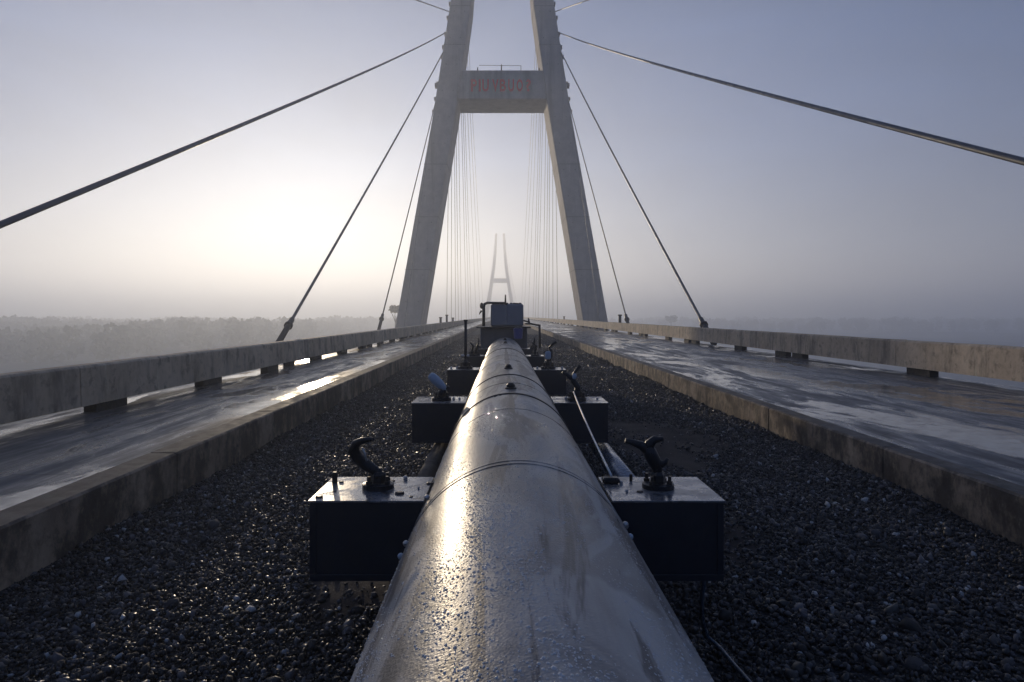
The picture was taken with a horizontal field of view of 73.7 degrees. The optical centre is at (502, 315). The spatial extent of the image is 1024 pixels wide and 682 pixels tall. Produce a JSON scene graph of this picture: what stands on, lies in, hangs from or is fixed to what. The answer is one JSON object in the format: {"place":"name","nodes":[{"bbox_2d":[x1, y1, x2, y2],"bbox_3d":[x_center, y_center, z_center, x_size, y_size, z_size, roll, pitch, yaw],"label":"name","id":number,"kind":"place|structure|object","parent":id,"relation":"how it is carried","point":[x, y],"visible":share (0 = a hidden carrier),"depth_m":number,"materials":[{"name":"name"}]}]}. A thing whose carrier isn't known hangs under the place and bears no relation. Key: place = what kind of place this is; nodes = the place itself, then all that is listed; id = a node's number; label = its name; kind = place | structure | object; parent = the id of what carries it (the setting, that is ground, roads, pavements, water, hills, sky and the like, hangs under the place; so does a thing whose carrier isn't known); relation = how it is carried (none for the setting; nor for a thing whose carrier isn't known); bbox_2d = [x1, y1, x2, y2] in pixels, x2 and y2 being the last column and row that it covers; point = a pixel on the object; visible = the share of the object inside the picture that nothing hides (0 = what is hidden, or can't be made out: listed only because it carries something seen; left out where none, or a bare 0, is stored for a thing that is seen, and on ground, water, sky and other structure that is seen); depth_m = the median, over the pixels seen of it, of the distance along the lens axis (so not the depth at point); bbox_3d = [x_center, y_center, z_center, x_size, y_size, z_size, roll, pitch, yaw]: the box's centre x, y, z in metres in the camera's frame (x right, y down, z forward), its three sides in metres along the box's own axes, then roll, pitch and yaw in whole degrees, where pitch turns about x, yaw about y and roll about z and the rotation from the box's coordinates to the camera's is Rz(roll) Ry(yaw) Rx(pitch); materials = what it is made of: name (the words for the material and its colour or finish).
{"place":"outdoors","nodes":[
{"label":"outdoors","id":0,"kind":"place"},
{"bbox_2d":[0,340,388,426],"bbox_3d":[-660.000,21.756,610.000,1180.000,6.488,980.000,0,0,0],"label":"river bank","id":1,"kind":"structure","parent":0,"point":[7,367],"depth_m":291.41,"materials":[{"name":"soil"}]},
{"bbox_2d":[184,316,203,321],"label":"tree","id":2,"kind":"object","parent":1,"relation":"on","point":[197,318],"visible":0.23,"depth_m":460.21,"materials":[{"name":"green plant"}]},
{"bbox_2d":[0,314,394,362],"bbox_3d":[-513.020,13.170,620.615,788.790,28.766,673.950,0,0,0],"label":"forest","id":3,"kind":"object","parent":1,"relation":"on","point":[27,339],"visible":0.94,"depth_m":346.01,"materials":[{"name":"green plant"}]},
{"bbox_2d":[0,318,490,510],"bbox_3d":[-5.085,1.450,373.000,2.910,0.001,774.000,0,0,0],"label":"road","id":4,"kind":"structure","parent":0,"point":[40,456],"depth_m":9.34,"materials":[{"name":"grey asphalt"}]},
{"bbox_2d":[377,326,411,343],"bbox_3d":[-6.210,1.097,39.800,0.340,0.747,11.976,0,0,0],"label":"barrier segment","id":5,"kind":"object","parent":4,"relation":"on","point":[391,334],"visible":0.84,"depth_m":38.34,"materials":[{"name":"concrete"}]},
{"bbox_2d":[409,324,430,336],"bbox_3d":[-6.210,1.097,51.800,0.340,0.747,11.976,0,0,0],"label":"barrier segment","id":6,"kind":"object","parent":4,"relation":"on","point":[419,329],"visible":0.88,"depth_m":50.59,"materials":[{"name":"concrete"}]},
{"bbox_2d":[428,323,442,332],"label":"barrier segment","id":7,"kind":"object","parent":4,"relation":"on","point":[436,326],"visible":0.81,"depth_m":62.85,"materials":[{"name":"concrete"}]},
{"bbox_2d":[441,322,451,329],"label":"barrier segment","id":8,"kind":"object","parent":4,"relation":"on","point":[446,325],"visible":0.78,"depth_m":74.34,"materials":[{"name":"concrete"}]},
{"bbox_2d":[450,321,457,327],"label":"barrier segment","id":9,"kind":"object","parent":4,"relation":"on","point":[454,323],"visible":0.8,"depth_m":86.69,"materials":[{"name":"concrete"}]},
{"bbox_2d":[388,305,398,325],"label":"tree","id":10,"kind":"object","parent":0,"point":[393,308],"visible":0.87,"depth_m":199.14,"materials":[{"name":"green plant"}]},
{"bbox_2d":[0,0,1023,321],"label":"sky","id":11,"kind":"structure","parent":0,"point":[765,207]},
{"bbox_2d":[382,322,1023,387],"bbox_3d":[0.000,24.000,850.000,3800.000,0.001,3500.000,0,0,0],"label":"river","id":12,"kind":"structure","parent":0,"point":[972,378],"depth_m":306.64,"materials":[{"name":"grey liquid"}]},
{"bbox_2d":[485,233,513,316],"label":"bridge tower","id":13,"kind":"structure","parent":12,"relation":"on","point":[500,280],"depth_m":640.00,"materials":[{"name":"concrete"}]},
{"bbox_2d":[395,0,609,330],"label":"bridge tower","id":14,"kind":"structure","parent":12,"relation":"on","point":[543,88],"depth_m":97.00,"materials":[{"name":"concrete"}]},
{"bbox_2d":[0,32,446,228],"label":"stay cable","id":15,"kind":"object","parent":14,"relation":"attached to","point":[48,204],"visible":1,"depth_m":19.55,"materials":[{"name":"metal"}]},
{"bbox_2d":[275,52,443,359],"bbox_3d":[-8.725,-17.809,64.496,4.250,39.718,65.692,0,0,0],"label":"stay cable","id":16,"kind":"object","parent":14,"relation":"attached to","point":[288,325],"visible":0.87,"depth_m":40.83,"materials":[{"name":"metal"}]},
{"bbox_2d":[377,101,435,338],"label":"stay cable","id":17,"kind":"object","parent":14,"relation":"attached to","point":[381,318],"visible":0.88,"depth_m":68.46,"materials":[{"name":"metal"}]},
{"bbox_2d":[404,132,430,325],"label":"stay cable","id":18,"kind":"object","parent":14,"relation":"attached to","point":[416,234],"visible":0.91,"depth_m":82.49,"materials":[{"name":"metal"}]},
{"bbox_2d":[416,0,449,11],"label":"stay cable","id":19,"kind":"object","parent":14,"relation":"attached to","point":[432,5],"visible":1,"depth_m":77.24,"materials":[{"name":"metal"}]},
{"bbox_2d":[446,189,448,314],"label":"stay cable","id":20,"kind":"object","parent":14,"relation":"attached to","point":[447,248],"visible":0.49,"depth_m":119.62,"materials":[{"name":"metal"}]},
{"bbox_2d":[451,171,451,320],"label":"stay cable","id":21,"kind":"object","parent":14,"relation":"attached to","point":[451,245],"visible":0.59,"depth_m":126.63,"materials":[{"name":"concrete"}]},
{"bbox_2d":[454,152,455,320],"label":"stay cable","id":22,"kind":"object","parent":14,"relation":"attached to","point":[455,272],"visible":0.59,"depth_m":144.59,"materials":[{"name":"metal"}]},
{"bbox_2d":[456,143,458,320],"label":"stay cable","id":23,"kind":"object","parent":14,"relation":"attached to","point":[457,228],"visible":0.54,"depth_m":136.57,"materials":[{"name":"metal"}]},
{"bbox_2d":[458,128,461,319],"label":"stay cable","id":24,"kind":"object","parent":14,"relation":"attached to","point":[459,202],"visible":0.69,"depth_m":134.95,"materials":[{"name":"metal"}]},
{"bbox_2d":[461,113,465,290],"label":"stay cable","id":25,"kind":"object","parent":14,"relation":"attached to","point":[463,200],"visible":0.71,"depth_m":144.57,"materials":[{"name":"metal"}]},
{"bbox_2d":[463,116,468,306],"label":"stay cable","id":26,"kind":"object","parent":14,"relation":"attached to","point":[465,200],"visible":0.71,"depth_m":149.86,"materials":[{"name":"metal"}]},
{"bbox_2d":[465,125,470,294],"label":"stay cable","id":27,"kind":"object","parent":14,"relation":"attached to","point":[467,200],"visible":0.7,"depth_m":156.75,"materials":[{"name":"metal"}]},
{"bbox_2d":[467,113,475,302],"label":"stay cable","id":28,"kind":"object","parent":14,"relation":"attached to","point":[471,203],"visible":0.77,"depth_m":173.24,"materials":[{"name":"metal"}]},
{"bbox_2d":[467,60,479,300],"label":"stay cable","id":29,"kind":"object","parent":14,"relation":"attached to","point":[473,182],"visible":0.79,"depth_m":174.13,"materials":[{"name":"metal"}]},
{"bbox_2d":[469,56,482,299],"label":"stay cable","id":30,"kind":"object","parent":14,"relation":"attached to","point":[475,172],"visible":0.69,"depth_m":178.92,"materials":[{"name":"metal"}]},
{"bbox_2d":[522,50,535,287],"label":"stay cable","id":31,"kind":"object","parent":14,"relation":"attached to","point":[528,173],"visible":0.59,"depth_m":181.24,"materials":[{"name":"metal"}]},
{"bbox_2d":[524,61,536,306],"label":"stay cable","id":32,"kind":"object","parent":14,"relation":"attached to","point":[530,183],"visible":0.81,"depth_m":175.96,"materials":[{"name":"metal"}]},
{"bbox_2d":[528,113,536,309],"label":"stay cable","id":33,"kind":"object","parent":14,"relation":"attached to","point":[532,209],"visible":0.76,"depth_m":166.77,"materials":[{"name":"metal"}]},
{"bbox_2d":[533,113,539,304],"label":"stay cable","id":34,"kind":"object","parent":14,"relation":"attached to","point":[536,207],"visible":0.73,"depth_m":159.96,"materials":[{"name":"metal"}]},
{"bbox_2d":[535,127,540,317],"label":"stay cable","id":35,"kind":"object","parent":14,"relation":"attached to","point":[538,211],"visible":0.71,"depth_m":154.25,"materials":[{"name":"metal"}]},
{"bbox_2d":[538,118,542,303],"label":"stay cable","id":36,"kind":"object","parent":14,"relation":"attached to","point":[540,205],"visible":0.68,"depth_m":147.46,"materials":[{"name":"metal"}]},
{"bbox_2d":[543,128,545,288],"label":"stay cable","id":37,"kind":"object","parent":14,"relation":"attached to","point":[544,204],"visible":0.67,"depth_m":136.91,"materials":[{"name":"metal"}]},
{"bbox_2d":[546,169,547,282],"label":"stay cable","id":38,"kind":"object","parent":14,"relation":"attached to","point":[547,202],"visible":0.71,"depth_m":129.69,"materials":[{"name":"metal"}]},
{"bbox_2d":[549,150,549,219],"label":"stay cable","id":39,"kind":"object","parent":14,"relation":"attached to","point":[549,184],"visible":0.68,"depth_m":122.45,"materials":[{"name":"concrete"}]},
{"bbox_2d":[552,169,552,198],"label":"stay cable","id":40,"kind":"object","parent":14,"relation":"attached to","point":[552,183],"visible":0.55,"depth_m":116.95,"materials":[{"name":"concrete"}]},
{"bbox_2d":[556,211,557,318],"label":"stay cable","id":41,"kind":"object","parent":14,"relation":"attached to","point":[556,244],"visible":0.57,"depth_m":118.68,"materials":[{"name":"metal"}]},
{"bbox_2d":[555,0,588,11],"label":"stay cable","id":42,"kind":"object","parent":14,"relation":"attached to","point":[572,5],"visible":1,"depth_m":77.11,"materials":[{"name":"metal"}]},
{"bbox_2d":[573,131,599,320],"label":"stay cable","id":43,"kind":"object","parent":14,"relation":"attached to","point":[586,228],"visible":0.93,"depth_m":82.84,"materials":[{"name":"metal"}]},
{"bbox_2d":[568,101,629,322],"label":"stay cable","id":44,"kind":"object","parent":14,"relation":"attached to","point":[626,319],"visible":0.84,"depth_m":68.02,"materials":[{"name":"metal"}]},
{"bbox_2d":[561,52,717,345],"bbox_3d":[9.583,-17.809,65.496,0.916,39.718,63.735,0,0,-1],"label":"stay cable","id":45,"kind":"object","parent":14,"relation":"attached to","point":[703,323],"visible":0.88,"depth_m":45.05,"materials":[{"name":"metal"}]},
{"bbox_2d":[558,32,1023,165],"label":"stay cable","id":46,"kind":"object","parent":14,"relation":"attached to","point":[1019,160],"visible":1,"depth_m":18.66,"materials":[{"name":"metal"}]},
{"bbox_2d":[523,319,1023,485],"bbox_3d":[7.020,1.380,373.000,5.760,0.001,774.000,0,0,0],"label":"road","id":47,"kind":"structure","parent":0,"point":[976,426],"depth_m":11.79,"materials":[{"name":"grey asphalt"}]},
{"bbox_2d":[560,319,567,323],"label":"barrier segment","id":48,"kind":"object","parent":47,"relation":"on","point":[563,321],"visible":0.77,"depth_m":105.80,"materials":[{"name":"concrete"}]},
{"bbox_2d":[567,320,575,325],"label":"barrier segment","id":49,"kind":"object","parent":47,"relation":"on","point":[571,322],"visible":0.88,"depth_m":93.75,"materials":[{"name":"concrete"}]},
{"bbox_2d":[575,320,586,326],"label":"barrier segment","id":50,"kind":"object","parent":47,"relation":"on","point":[582,323],"visible":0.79,"depth_m":81.88,"materials":[{"name":"concrete"}]},
{"bbox_2d":[587,321,602,328],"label":"barrier segment","id":51,"kind":"object","parent":47,"relation":"on","point":[595,324],"visible":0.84,"depth_m":69.80,"materials":[{"name":"concrete"}]},
{"bbox_2d":[603,322,625,331],"bbox_3d":[9.670,0.990,58.500,0.340,0.821,11.976,0,0,0],"label":"barrier segment","id":52,"kind":"object","parent":47,"relation":"on","point":[614,326],"visible":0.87,"depth_m":57.80,"materials":[{"name":"concrete"}]},
{"bbox_2d":[626,323,666,335],"bbox_3d":[9.670,0.990,46.500,0.340,0.821,11.976,0,0,0],"label":"barrier segment","id":53,"kind":"object","parent":47,"relation":"on","point":[645,329],"visible":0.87,"depth_m":45.62,"materials":[{"name":"concrete"}]},
{"bbox_2d":[662,326,735,344],"bbox_3d":[9.670,0.990,34.500,0.340,0.821,11.976,0,0,0],"label":"barrier segment","id":54,"kind":"object","parent":47,"relation":"on","point":[699,334],"visible":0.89,"depth_m":33.38,"materials":[{"name":"concrete"}]},
{"bbox_2d":[730,330,904,365],"bbox_3d":[9.670,0.990,22.500,0.340,0.821,11.976,0,0,0],"label":"barrier segment","id":55,"kind":"object","parent":47,"relation":"on","point":[861,349],"visible":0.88,"depth_m":20.46,"materials":[{"name":"concrete"}]},
{"bbox_2d":[896,340,1023,381],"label":"barrier segment","id":56,"kind":"object","parent":47,"relation":"on","point":[933,359],"visible":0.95,"depth_m":14.14,"materials":[{"name":"concrete"}]},
{"bbox_2d":[573,325,1023,345],"bbox_3d":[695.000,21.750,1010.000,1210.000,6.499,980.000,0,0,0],"label":"river bank","id":57,"kind":"structure","parent":0,"point":[1010,336],"depth_m":737.04,"materials":[{"name":"soil"}]},
{"bbox_2d":[665,315,677,325],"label":"tree","id":58,"kind":"object","parent":57,"relation":"on","point":[671,319],"visible":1,"depth_m":617.60,"materials":[{"name":"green plant"}]},
{"bbox_2d":[609,316,1023,333],"bbox_3d":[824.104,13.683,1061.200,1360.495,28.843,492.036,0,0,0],"label":"forest","id":59,"kind":"object","parent":57,"relation":"on","point":[860,324],"visible":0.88,"depth_m":893.38,"materials":[{"name":"green plant"}]},
{"bbox_3d":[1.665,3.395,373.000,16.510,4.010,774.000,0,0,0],"label":"bridge deck","id":60,"kind":"structure","parent":0,"visible":0},
{"bbox_2d":[0,366,80,424],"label":"barrier segment","id":61,"kind":"object","parent":60,"relation":"on","point":[26,394],"visible":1,"depth_m":8.91,"materials":[{"name":"concrete"}]},
{"bbox_2d":[68,338,312,411],"bbox_3d":[-6.210,1.097,15.800,0.340,0.747,11.976,0,0,0],"label":"barrier segment","id":62,"kind":"object","parent":60,"relation":"on","point":[105,385],"visible":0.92,"depth_m":12.60,"materials":[{"name":"concrete"}]},
{"bbox_2d":[0,320,490,590],"bbox_3d":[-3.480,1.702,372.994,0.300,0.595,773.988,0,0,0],"label":"kerb","id":63,"kind":"structure","parent":60,"relation":"on","point":[37,533],"depth_m":6.46,"materials":[{"name":"concrete"}]},
{"bbox_2d":[309,330,379,359],"bbox_3d":[-6.210,1.097,27.800,0.340,0.747,11.976,0,0,0],"label":"barrier segment","id":64,"kind":"object","parent":60,"relation":"on","point":[339,344],"visible":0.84,"depth_m":25.95,"materials":[{"name":"concrete"}]},
{"bbox_2d":[0,322,1023,681],"bbox_3d":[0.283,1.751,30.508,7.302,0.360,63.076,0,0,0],"label":"gravel","id":65,"kind":"structure","parent":60,"relation":"on","point":[796,488],"depth_m":4.67,"materials":[{"name":"grey gravel"}]},
{"bbox_2d":[287,581,390,621],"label":"worn ground","id":66,"kind":"structure","parent":65,"relation":"on","point":[337,590],"depth_m":4.24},
{"bbox_2d":[476,295,530,350],"bbox_3d":[0.043,0.620,19.925,1.547,2.460,1.350,0,0,0],"label":"control cabinet","id":67,"kind":"object","parent":65,"relation":"on","point":[506,318],"visible":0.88,"depth_m":19.57,"materials":[{"name":"metal"}]},
{"bbox_2d":[513,327,522,338],"bbox_3d":[0.449,0.479,19.150,0.290,0.331,0.286,0,0,0],"label":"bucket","id":68,"kind":"object","parent":67,"relation":"hanging from","point":[518,333],"visible":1,"depth_m":19.04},
{"bbox_2d":[467,342,544,367],"bbox_3d":[0.070,1.199,14.550,1.636,1.281,0.516,0,0,0],"label":"pipe support","id":69,"kind":"object","parent":65,"relation":"on","point":[475,358],"visible":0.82,"depth_m":14.30,"materials":[{"name":"paint"}]},
{"bbox_2d":[447,320,565,394],"bbox_3d":[0.070,0.953,10.950,1.876,1.774,0.516,0,0,0],"label":"pipe support","id":70,"kind":"object","parent":65,"relation":"on","point":[461,377],"visible":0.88,"depth_m":10.70,"materials":[{"name":"paint"}]},
{"bbox_2d":[474,323,540,355],"bbox_3d":[0.134,1.014,17.650,1.724,1.652,0.516,0,0,0],"label":"pipe support","id":71,"kind":"object","parent":65,"relation":"on","point":[526,351],"visible":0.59,"depth_m":17.47,"materials":[{"name":"paint"}]},
{"bbox_2d":[411,364,608,442],"bbox_3d":[0.075,1.165,6.900,1.926,1.350,0.516,0,0,0],"label":"pipe support","id":72,"kind":"object","parent":65,"relation":"on","point":[435,418],"visible":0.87,"depth_m":6.65,"materials":[{"name":"paint"}]},
{"bbox_2d":[417,443,448,477],"bbox_3d":[-0.620,1.340,6.275,0.160,0.160,4.650,0,0,0],"label":"conduit","id":73,"kind":"object","parent":72,"relation":"attached to","point":[431,465],"visible":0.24,"depth_m":5.98,"materials":[{"name":"metal"}]},
{"bbox_2d":[587,443,634,476],"bbox_3d":[1.000,1.345,6.275,0.176,0.176,4.650,0,0,0],"label":"conduit","id":74,"kind":"object","parent":72,"relation":"attached to","point":[617,466],"visible":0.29,"depth_m":6.05,"materials":[{"name":"silver metal"}]},
{"bbox_2d":[308,436,725,580],"bbox_3d":[0.089,1.215,3.405,1.963,1.251,0.546,0,0,0],"label":"pipe support","id":75,"kind":"object","parent":65,"relation":"on","point":[360,528],"visible":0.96,"depth_m":3.14,"materials":[{"name":"paint"}]},
{"bbox_2d":[350,338,713,681],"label":"water pipe","id":76,"kind":"object","parent":75,"relation":"on","point":[520,558],"visible":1,"depth_m":1.77,"materials":[{"name":"metal"}]},
{"bbox_2d":[573,391,612,476],"bbox_3d":[0.618,0.770,5.010,0.013,0.077,3.184,0,0,3],"label":"metal rod","id":77,"kind":"object","parent":75,"relation":"attached to","point":[605,463],"visible":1,"depth_m":4.29,"materials":[{"name":"white metal"}]},
{"bbox_2d":[700,581,751,681],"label":"hose","id":78,"kind":"object","parent":75,"relation":"hanging from","point":[722,650],"visible":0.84,"depth_m":3.44,"materials":[{"name":"black rubber"}]},
{"bbox_2d":[608,419,735,476],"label":"worn ground","id":79,"kind":"structure","parent":65,"relation":"on","point":[678,458],"depth_m":9.20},
{"bbox_2d":[683,505,759,589],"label":"worn ground","id":80,"kind":"structure","parent":65,"relation":"on","point":[737,531],"depth_m":5.08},
{"bbox_2d":[523,323,1023,546],"bbox_3d":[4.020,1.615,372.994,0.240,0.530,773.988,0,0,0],"label":"kerb","id":81,"kind":"structure","parent":60,"relation":"on","point":[994,505],"depth_m":7.17,"materials":[{"name":"concrete"}]}
]}

